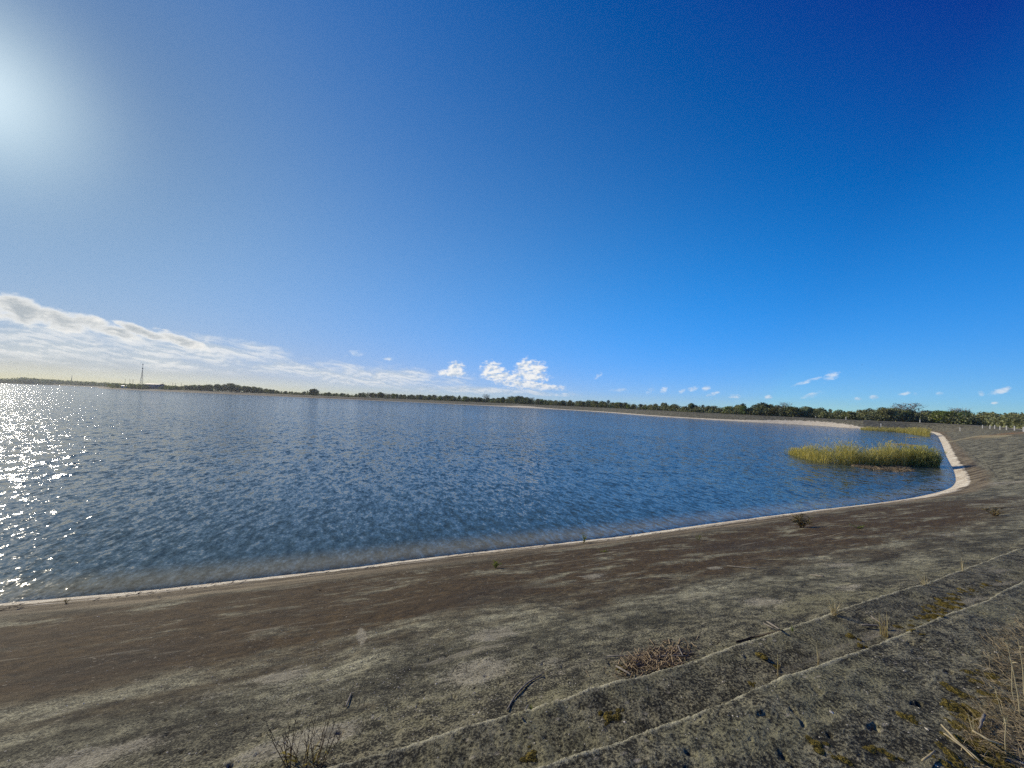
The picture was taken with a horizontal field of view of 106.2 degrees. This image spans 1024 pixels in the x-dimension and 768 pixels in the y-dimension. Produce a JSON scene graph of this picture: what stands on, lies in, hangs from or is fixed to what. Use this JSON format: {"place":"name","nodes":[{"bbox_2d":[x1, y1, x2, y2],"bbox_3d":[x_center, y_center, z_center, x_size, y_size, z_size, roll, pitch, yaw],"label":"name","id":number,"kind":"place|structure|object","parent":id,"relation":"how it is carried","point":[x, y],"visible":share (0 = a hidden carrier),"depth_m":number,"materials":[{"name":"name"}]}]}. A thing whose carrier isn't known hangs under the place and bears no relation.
{"place":"outdoors","nodes":[
{"label":"outdoors","id":0,"kind":"place"},
{"bbox_2d":[0,383,954,598],"bbox_3d":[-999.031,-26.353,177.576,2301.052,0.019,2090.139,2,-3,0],"label":"water","id":1,"kind":"structure","parent":0,"point":[102,489],"depth_m":24.24,"materials":[{"name":"blue liquid"}]},
{"bbox_2d":[788,438,913,465],"bbox_3d":[37.103,7.105,41.170,11.050,2.987,9.071,1,-3,21],"label":"reed bed","id":2,"kind":"object","parent":1,"relation":"in","point":[884,455],"visible":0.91,"depth_m":39.96,"materials":[{"name":"green plant"}]},
{"bbox_2d":[846,463,914,471],"bbox_3d":[35.834,8.027,36.723,6.175,0.397,4.453,2,-3,14],"label":"dead reed mat","id":3,"kind":"object","parent":1,"relation":"on","point":[898,468],"visible":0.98,"depth_m":36.40,"materials":[{"name":"brown plant"}]},
{"bbox_2d":[860,426,930,435],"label":"reed bed","id":4,"kind":"object","parent":1,"relation":"in","point":[920,431],"visible":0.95,"depth_m":121.23,"materials":[{"name":"green plant"}]},
{"bbox_2d":[892,444,945,467],"bbox_3d":[42.994,7.433,40.676,4.191,2.753,4.049,4,-3,-36],"label":"reed clump","id":5,"kind":"object","parent":1,"relation":"in","point":[923,457],"visible":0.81,"depth_m":39.69,"materials":[{"name":"green plant"}]},
{"bbox_2d":[0,383,1023,767],"bbox_3d":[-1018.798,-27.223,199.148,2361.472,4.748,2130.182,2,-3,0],"label":"embankment","id":6,"kind":"structure","parent":0,"point":[398,617],"depth_m":3.97,"materials":[{"name":"grey concrete"}]},
{"bbox_2d":[264,703,342,767],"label":"dead plant","id":7,"kind":"object","parent":6,"relation":"on","point":[296,758],"visible":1,"depth_m":2.40,"materials":[{"name":"brown plant"}]},
{"bbox_2d":[0,499,920,610],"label":"wrack line","id":8,"kind":"object","parent":6,"relation":"on","point":[371,566],"visible":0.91,"depth_m":10.63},
{"bbox_2d":[507,674,541,710],"bbox_3d":[0.088,2.434,3.064,0.058,0.090,0.580,1,-3,30],"label":"driftwood stick","id":9,"kind":"object","parent":6,"relation":"on","point":[520,689],"visible":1,"depth_m":3.07,"materials":[{"name":"grey wood"}]},
{"bbox_2d":[519,745,538,762],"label":"moss cushion","id":10,"kind":"object","parent":6,"relation":"on","point":[531,755],"visible":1,"depth_m":2.21,"materials":[{"name":"green plant"}]},
{"bbox_2d":[598,710,613,725],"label":"moss cushion","id":11,"kind":"object","parent":6,"relation":"on","point":[608,716],"visible":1,"depth_m":2.50,"materials":[{"name":"green plant"}]},
{"bbox_2d":[613,708,624,720],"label":"moss cushion","id":12,"kind":"object","parent":6,"relation":"on","point":[617,716],"visible":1,"depth_m":2.52,"materials":[{"name":"green plant"}]},
{"bbox_2d":[585,635,719,679],"bbox_3d":[1.314,2.479,3.503,1.472,0.187,0.595,4,-3,-34],"label":"dry shrub","id":13,"kind":"object","parent":6,"relation":"on","point":[646,660],"visible":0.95,"depth_m":3.42,"materials":[{"name":"plant"}]},
{"bbox_2d":[615,665,630,674],"bbox_3d":[0.937,2.406,3.231,0.018,0.062,0.192,3,-3,-24],"label":"driftwood stick","id":14,"kind":"object","parent":13,"relation":"on","point":[622,669],"visible":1,"depth_m":3.23,"materials":[{"name":"grey wood"}]},
{"bbox_2d":[607,655,642,656],"bbox_3d":[1.047,2.499,3.535,0.342,0.058,0.012,2,-3,7],"label":"driftwood stick","id":15,"kind":"object","parent":13,"relation":"on","point":[621,655],"visible":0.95,"depth_m":3.54,"materials":[{"name":"wood"}]},
{"bbox_2d":[650,655,688,656],"bbox_3d":[1.421,2.457,3.470,0.341,0.046,0.015,2,-3,6],"label":"driftwood stick","id":16,"kind":"object","parent":13,"relation":"on","point":[673,655],"visible":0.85,"depth_m":3.46,"materials":[{"name":"wood"}]},
{"bbox_2d":[727,565,755,568],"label":"fallen stalk","id":17,"kind":"object","parent":6,"relation":"on","point":[742,567],"visible":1,"depth_m":7.32,"materials":[{"name":"plant"}]},
{"bbox_2d":[735,629,782,641],"bbox_3d":[2.318,2.374,3.632,0.278,0.242,0.296,3,-3,-16],"label":"rotten branch","id":18,"kind":"object","parent":6,"relation":"on","point":[750,637],"visible":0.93,"depth_m":3.71,"materials":[{"name":"brown wood"}]},
{"bbox_2d":[755,652,768,659],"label":"moss cushion","id":19,"kind":"object","parent":6,"relation":"on","point":[761,655],"visible":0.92,"depth_m":3.16,"materials":[{"name":"green plant"}]},
{"bbox_2d":[789,514,812,527],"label":"weed","id":20,"kind":"object","parent":6,"relation":"on","point":[800,520],"visible":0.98,"depth_m":13.03,"materials":[{"name":"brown plant"}]},
{"bbox_2d":[816,648,819,664],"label":"grass tuft","id":21,"kind":"object","parent":6,"relation":"on","point":[818,660],"visible":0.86,"depth_m":3.10,"materials":[{"name":"plant"}]},
{"bbox_2d":[805,735,831,755],"bbox_3d":[1.643,1.929,2.053,0.131,0.021,0.119,1,-1,20],"label":"moss cushion","id":22,"kind":"object","parent":6,"relation":"on","point":[819,746],"visible":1,"depth_m":2.05,"materials":[{"name":"green plant"}]},
{"bbox_2d":[822,597,840,615],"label":"grass tuft","id":23,"kind":"object","parent":6,"relation":"on","point":[834,612],"visible":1,"depth_m":3.85,"materials":[{"name":"plant"}]},
{"bbox_2d":[827,750,853,765],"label":"moss cushion","id":24,"kind":"object","parent":6,"relation":"on","point":[844,759],"visible":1,"depth_m":1.98,"materials":[{"name":"green plant"}]},
{"bbox_2d":[845,632,861,640],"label":"moss cushion","id":25,"kind":"object","parent":6,"relation":"on","point":[850,635],"visible":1,"depth_m":3.48,"materials":[{"name":"green plant"}]},
{"bbox_2d":[857,642,867,647],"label":"moss cushion","id":26,"kind":"object","parent":6,"relation":"on","point":[860,645],"visible":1,"depth_m":3.36,"materials":[{"name":"green plant"}]},
{"bbox_2d":[862,745,882,753],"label":"moss cushion","id":27,"kind":"object","parent":6,"relation":"on","point":[871,748],"visible":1,"depth_m":2.04,"materials":[{"name":"green plant"}]},
{"bbox_2d":[861,624,889,626],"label":"reed stalk","id":28,"kind":"object","parent":6,"relation":"on","point":[871,625],"visible":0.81,"depth_m":3.66,"materials":[{"name":"beige plant"}]},
{"bbox_2d":[874,612,892,637],"bbox_3d":[3.430,2.209,3.554,0.144,0.247,0.189,2,-3,11],"label":"grass tuft","id":29,"kind":"object","parent":6,"relation":"on","point":[884,631],"visible":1,"depth_m":3.55,"materials":[{"name":"plant"}]},
{"bbox_2d":[881,748,906,761],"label":"moss cushion","id":30,"kind":"object","parent":6,"relation":"on","point":[892,757],"visible":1,"depth_m":2.00,"materials":[{"name":"green plant"}]},
{"bbox_2d":[894,711,919,724],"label":"moss cushion","id":31,"kind":"object","parent":6,"relation":"on","point":[902,715],"visible":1,"depth_m":2.25,"materials":[{"name":"green plant"}]},
{"bbox_2d":[907,715,921,725],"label":"moss cushion","id":32,"kind":"object","parent":6,"relation":"on","point":[910,719],"visible":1,"depth_m":2.24,"materials":[{"name":"green plant"}]},
{"bbox_2d":[914,574,931,585],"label":"grass tuft","id":33,"kind":"object","parent":6,"relation":"on","point":[924,583],"visible":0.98,"depth_m":4.84,"materials":[{"name":"plant"}]},
{"bbox_2d":[921,750,935,761],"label":"fallen stalk","id":34,"kind":"object","parent":6,"relation":"on","point":[929,755],"visible":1,"depth_m":1.99,"materials":[{"name":"plant"}]},
{"bbox_2d":[923,604,939,608],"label":"moss cushion","id":35,"kind":"object","parent":6,"relation":"on","point":[931,606],"visible":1,"depth_m":4.18,"materials":[{"name":"green plant"}]},
{"bbox_2d":[929,750,952,767],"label":"moss cushion","id":36,"kind":"object","parent":6,"relation":"on","point":[945,764],"visible":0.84,"depth_m":1.97,"materials":[{"name":"green plant"}]},
{"bbox_2d":[939,698,957,711],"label":"moss cushion","id":37,"kind":"object","parent":6,"relation":"on","point":[947,704],"visible":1,"depth_m":2.36,"materials":[{"name":"green plant"}]},
{"bbox_2d":[935,741,963,764],"bbox_3d":[2.310,1.946,2.042,0.075,0.023,0.143,1,1,17],"label":"moss cushion","id":38,"kind":"object","parent":6,"relation":"on","point":[951,754],"visible":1,"depth_m":2.02,"materials":[{"name":"green plant"}]},
{"bbox_2d":[939,681,967,696],"bbox_3d":[2.868,1.985,2.508,0.085,0.024,0.145,3,-3,-10],"label":"moss cushion","id":39,"kind":"object","parent":6,"relation":"on","point":[950,688],"visible":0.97,"depth_m":2.50,"materials":[{"name":"green plant"}]},
{"bbox_2d":[939,731,969,744],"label":"moss cushion","id":40,"kind":"object","parent":6,"relation":"on","point":[958,737],"visible":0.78,"depth_m":2.11,"materials":[{"name":"green plant"}]},
{"bbox_2d":[942,700,967,709],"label":"moss cushion","id":41,"kind":"object","parent":6,"relation":"on","point":[957,706],"visible":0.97,"depth_m":2.36,"materials":[{"name":"green plant"}]},
{"bbox_2d":[943,718,970,730],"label":"moss cushion","id":42,"kind":"object","parent":6,"relation":"on","point":[957,725],"visible":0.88,"depth_m":2.20,"materials":[{"name":"green plant"}]},
{"bbox_2d":[945,755,968,767],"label":"moss cushion","id":43,"kind":"object","parent":6,"relation":"on","point":[956,764],"visible":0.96,"depth_m":1.97,"materials":[{"name":"green plant"}]},
{"bbox_2d":[943,733,974,758],"bbox_3d":[2.381,1.922,2.044,0.020,0.021,0.136,2,-3,-4],"label":"fallen stalk","id":44,"kind":"object","parent":6,"relation":"on","point":[958,744],"visible":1,"depth_m":2.05,"materials":[{"name":"plant"}]},
{"bbox_2d":[940,724,979,760],"bbox_3d":[2.401,1.925,2.072,0.028,0.021,0.211,2,-3,10],"label":"fallen stalk","id":45,"kind":"object","parent":6,"relation":"on","point":[955,739],"visible":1,"depth_m":2.07,"materials":[{"name":"plant"}]},
{"bbox_2d":[954,691,976,699],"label":"moss cushion","id":46,"kind":"object","parent":6,"relation":"on","point":[962,694],"visible":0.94,"depth_m":2.45,"materials":[{"name":"green plant"}]},
{"bbox_2d":[949,709,989,729],"bbox_3d":[2.667,1.965,2.262,0.164,0.031,0.188,2,-3,10],"label":"moss cushion","id":47,"kind":"object","parent":6,"relation":"on","point":[964,716],"visible":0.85,"depth_m":2.27,"materials":[{"name":"green plant"}]},
{"bbox_2d":[959,669,981,675],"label":"moss cushion","id":48,"kind":"object","parent":6,"relation":"on","point":[969,672],"visible":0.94,"depth_m":2.66,"materials":[{"name":"green plant"}]},
{"bbox_2d":[967,714,973,733],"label":"grass tuft","id":49,"kind":"object","parent":6,"relation":"on","point":[972,727],"visible":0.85,"depth_m":2.16,"materials":[{"name":"plant"}]},
{"bbox_2d":[967,676,983,683],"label":"moss cushion","id":50,"kind":"object","parent":6,"relation":"on","point":[972,680],"visible":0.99,"depth_m":2.58,"materials":[{"name":"green plant"}]},
{"bbox_2d":[966,750,987,765],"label":"moss cushion","id":51,"kind":"object","parent":6,"relation":"on","point":[981,761],"visible":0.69,"depth_m":2.00,"materials":[{"name":"green plant"}]},
{"bbox_2d":[960,703,994,720],"bbox_3d":[2.795,1.975,2.307,0.129,0.025,0.157,4,-3,-32],"label":"moss cushion","id":52,"kind":"object","parent":6,"relation":"on","point":[973,711],"visible":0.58,"depth_m":2.31,"materials":[{"name":"green plant"}]},
{"bbox_2d":[978,713,985,728],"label":"twig","id":53,"kind":"object","parent":6,"relation":"on","point":[982,719],"visible":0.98,"depth_m":2.21,"materials":[{"name":"grey wood"}]},
{"bbox_2d":[967,718,997,732],"bbox_3d":[2.675,1.962,2.220,0.154,0.024,0.117,2,-2,14],"label":"moss cushion","id":54,"kind":"object","parent":6,"relation":"on","point":[979,724],"visible":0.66,"depth_m":2.21,"materials":[{"name":"green plant"}]},
{"bbox_2d":[945,601,1023,767],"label":"dry thatch","id":55,"kind":"object","parent":6,"relation":"on","point":[991,732],"visible":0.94,"depth_m":2.33,"materials":[{"name":"beige plant"}]},
{"bbox_2d":[972,730,1002,745],"bbox_3d":[2.555,1.907,2.068,0.027,0.014,0.104,4,-3,-37],"label":"fallen stalk","id":56,"kind":"object","parent":55,"relation":"on","point":[979,734],"visible":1,"depth_m":2.06,"materials":[{"name":"plant"}]},
{"bbox_2d":[968,738,1004,760],"bbox_3d":[2.535,1.950,2.074,0.122,0.027,0.146,2,-3,16],"label":"moss cushion","id":57,"kind":"object","parent":6,"relation":"on","point":[979,750],"visible":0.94,"depth_m":2.05,"materials":[{"name":"green plant"}]},
{"bbox_2d":[975,669,1000,680],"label":"moss cushion","id":58,"kind":"object","parent":6,"relation":"on","point":[993,676],"visible":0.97,"depth_m":2.63,"materials":[{"name":"green plant"}]},
{"bbox_2d":[977,689,998,699],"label":"moss cushion","id":59,"kind":"object","parent":6,"relation":"on","point":[981,692],"visible":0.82,"depth_m":2.47,"materials":[{"name":"green plant"}]},
{"bbox_2d":[981,755,1004,767],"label":"moss cushion","id":60,"kind":"object","parent":6,"relation":"on","point":[989,760],"visible":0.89,"depth_m":1.99,"materials":[{"name":"green plant"}]},
{"bbox_2d":[981,507,1006,515],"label":"weed","id":61,"kind":"object","parent":6,"relation":"on","point":[997,513],"visible":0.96,"depth_m":12.04,"materials":[{"name":"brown plant"}]},
{"bbox_2d":[987,691,1011,705],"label":"moss cushion","id":62,"kind":"object","parent":6,"relation":"on","point":[995,701],"visible":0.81,"depth_m":2.43,"materials":[{"name":"green plant"}]},
{"bbox_2d":[983,741,1016,758],"bbox_3d":[2.607,1.952,2.076,0.153,0.030,0.101,1,-3,25],"label":"moss cushion","id":63,"kind":"object","parent":6,"relation":"on","point":[1007,749],"visible":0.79,"depth_m":2.06,"materials":[{"name":"green plant"}]},
{"bbox_2d":[996,742,1007,760],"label":"moss cushion","id":64,"kind":"object","parent":6,"relation":"on","point":[1000,753],"visible":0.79,"depth_m":2.03,"materials":[{"name":"green plant"}]},
{"bbox_2d":[1003,716,1007,754],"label":"grass stalk","id":65,"kind":"object","parent":64,"relation":"on","point":[1005,724],"depth_m":2.03,"materials":[{"name":"plant"}]},
{"bbox_2d":[992,681,1013,690],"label":"moss cushion","id":66,"kind":"object","parent":6,"relation":"on","point":[997,682],"visible":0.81,"depth_m":2.56,"materials":[{"name":"green plant"}]},
{"bbox_2d":[992,758,1015,767],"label":"moss cushion","id":67,"kind":"object","parent":6,"relation":"on","point":[1009,765],"visible":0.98,"depth_m":1.98,"materials":[{"name":"green plant"}]},
{"bbox_2d":[1005,641,1020,714],"bbox_3d":[3.014,1.772,2.300,0.106,0.453,0.052,2,-3,0],"label":"grass stalk","id":68,"kind":"object","parent":6,"relation":"on","point":[1014,679],"depth_m":2.31,"materials":[{"name":"plant"}]},
{"bbox_2d":[1018,641,1023,693],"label":"grass stalk","id":69,"kind":"object","parent":6,"relation":"on","point":[1022,667],"depth_m":2.48,"materials":[{"name":"plant"}]},
{"bbox_2d":[0,0,1023,414],"label":"sky","id":70,"kind":"structure","parent":0,"point":[816,204],"materials":[{"name":"blue"}]},
{"bbox_2d":[4,547,1023,766],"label":"gravel chips","id":71,"kind":"object","parent":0,"point":[830,711],"visible":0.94,"depth_m":3.10,"materials":[{"name":"grey gravel"}]},
{"bbox_2d":[103,386,1022,430],"bbox_3d":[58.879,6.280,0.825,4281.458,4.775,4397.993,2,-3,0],"label":"ground","id":72,"kind":"structure","parent":0,"point":[657,410],"depth_m":203.18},
{"bbox_2d":[0,377,178,389],"bbox_3d":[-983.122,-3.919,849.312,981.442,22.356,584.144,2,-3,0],"label":"woods","id":73,"kind":"object","parent":72,"relation":"on","point":[21,380],"visible":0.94,"depth_m":1045.66,"materials":[{"name":"green plant"}]},
{"bbox_2d":[146,383,164,388],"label":"long shed","id":74,"kind":"structure","parent":72,"relation":"on","point":[153,386],"depth_m":593.56,"materials":[{"name":"white metal"}]},
{"bbox_2d":[309,388,319,394],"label":"oak tree","id":75,"kind":"object","parent":72,"relation":"on","point":[312,391],"visible":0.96,"depth_m":483.24,"materials":[{"name":"green plant"}]},
{"bbox_2d":[170,384,1023,428],"bbox_3d":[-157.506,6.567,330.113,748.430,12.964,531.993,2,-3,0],"label":"undergrowth","id":76,"kind":"object","parent":72,"relation":"on","point":[1015,420],"visible":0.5,"depth_m":182.39,"materials":[{"name":"green plant"}]},
{"bbox_2d":[687,403,697,408],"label":"oak tree","id":77,"kind":"object","parent":72,"relation":"on","point":[691,406],"visible":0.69,"depth_m":220.65,"materials":[{"name":"green plant"}]},
{"bbox_2d":[709,405,717,411],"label":"broadleaf tree","id":78,"kind":"object","parent":72,"relation":"on","point":[712,407],"visible":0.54,"depth_m":223.06,"materials":[{"name":"green plant"}]},
{"bbox_2d":[739,406,748,414],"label":"bushy tree","id":79,"kind":"object","parent":72,"relation":"on","point":[742,408],"visible":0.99,"depth_m":195.50,"materials":[{"name":"green plant"}]},
{"bbox_2d":[754,407,762,414],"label":"oak tree","id":80,"kind":"object","parent":72,"relation":"on","point":[758,410],"visible":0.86,"depth_m":191.34,"materials":[{"name":"green plant"}]},
{"bbox_2d":[750,402,771,415],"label":"oak tree","id":81,"kind":"object","parent":72,"relation":"on","point":[765,405],"visible":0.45,"depth_m":198.29,"materials":[{"name":"green plant"}]},
{"bbox_2d":[769,407,778,414],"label":"broadleaf tree","id":82,"kind":"object","parent":72,"relation":"on","point":[772,408],"visible":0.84,"depth_m":189.71,"materials":[{"name":"green plant"}]},
{"bbox_2d":[781,406,792,416],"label":"oak tree","id":83,"kind":"object","parent":72,"relation":"on","point":[788,409],"visible":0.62,"depth_m":187.76,"materials":[{"name":"green plant"}]},
{"bbox_2d":[788,407,801,416],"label":"oak tree","id":84,"kind":"object","parent":72,"relation":"on","point":[795,409],"visible":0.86,"depth_m":183.99,"materials":[{"name":"green plant"}]},
{"bbox_2d":[801,406,814,417],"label":"oak tree","id":85,"kind":"object","parent":72,"relation":"on","point":[806,410],"visible":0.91,"depth_m":182.64,"materials":[{"name":"green plant"}]},
{"bbox_2d":[815,407,827,418],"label":"oak tree","id":86,"kind":"object","parent":72,"relation":"on","point":[820,409],"visible":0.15,"depth_m":186.58,"materials":[{"name":"green plant"}]},
{"bbox_2d":[819,411,828,418],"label":"oak tree","id":87,"kind":"object","parent":72,"relation":"on","point":[825,416],"visible":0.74,"depth_m":176.74,"materials":[{"name":"green plant"}]},
{"bbox_2d":[846,411,856,418],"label":"oak tree","id":88,"kind":"object","parent":72,"relation":"on","point":[851,413],"visible":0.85,"depth_m":166.20,"materials":[{"name":"green plant"}]},
{"bbox_2d":[879,408,891,420],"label":"broadleaf tree","id":89,"kind":"object","parent":72,"relation":"on","point":[886,411],"visible":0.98,"depth_m":158.03,"materials":[{"name":"green plant"}]},
{"bbox_2d":[889,407,904,421],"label":"broadleaf tree","id":90,"kind":"object","parent":72,"relation":"on","point":[895,410],"visible":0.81,"depth_m":157.47,"materials":[{"name":"green plant"}]},
{"bbox_2d":[889,403,911,409],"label":"bare tree","id":91,"kind":"object","parent":72,"relation":"on","point":[899,405],"visible":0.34,"depth_m":169.96,"materials":[{"name":"plant"}]},
{"bbox_2d":[902,410,913,421],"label":"oak tree","id":92,"kind":"object","parent":72,"relation":"on","point":[909,413],"visible":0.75,"depth_m":156.81,"materials":[{"name":"green plant"}]},
{"bbox_2d":[898,403,926,413],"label":"bare tree","id":93,"kind":"object","parent":72,"relation":"on","point":[913,409],"visible":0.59,"depth_m":166.16,"materials":[{"name":"plant"}]},
{"bbox_2d":[912,413,922,421],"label":"broadleaf tree","id":94,"kind":"object","parent":72,"relation":"on","point":[917,415],"visible":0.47,"depth_m":157.17,"materials":[{"name":"green plant"}]},
{"bbox_2d":[930,410,944,423],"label":"bushy tree","id":95,"kind":"object","parent":72,"relation":"on","point":[933,414],"visible":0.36,"depth_m":151.08,"materials":[{"name":"green plant"}]},
{"bbox_2d":[936,411,960,423],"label":"bushy tree","id":96,"kind":"object","parent":72,"relation":"on","point":[948,412],"visible":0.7,"depth_m":147.26,"materials":[{"name":"green plant"}]},
{"bbox_2d":[948,407,969,412],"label":"bare tree","id":97,"kind":"object","parent":72,"relation":"on","point":[956,409],"visible":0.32,"depth_m":153.66,"materials":[{"name":"plant"}]},
{"bbox_2d":[955,412,975,424],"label":"bushy tree","id":98,"kind":"object","parent":72,"relation":"on","point":[960,414],"visible":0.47,"depth_m":143.17,"materials":[{"name":"green plant"}]},
{"bbox_2d":[976,411,993,425],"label":"broadleaf tree","id":99,"kind":"object","parent":72,"relation":"on","point":[979,415],"visible":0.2,"depth_m":143.73,"materials":[{"name":"green plant"}]},
{"bbox_2d":[981,411,995,424],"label":"broadleaf tree","id":100,"kind":"object","parent":72,"relation":"on","point":[988,417],"visible":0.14,"depth_m":139.83,"materials":[{"name":"green plant"}]}
]}

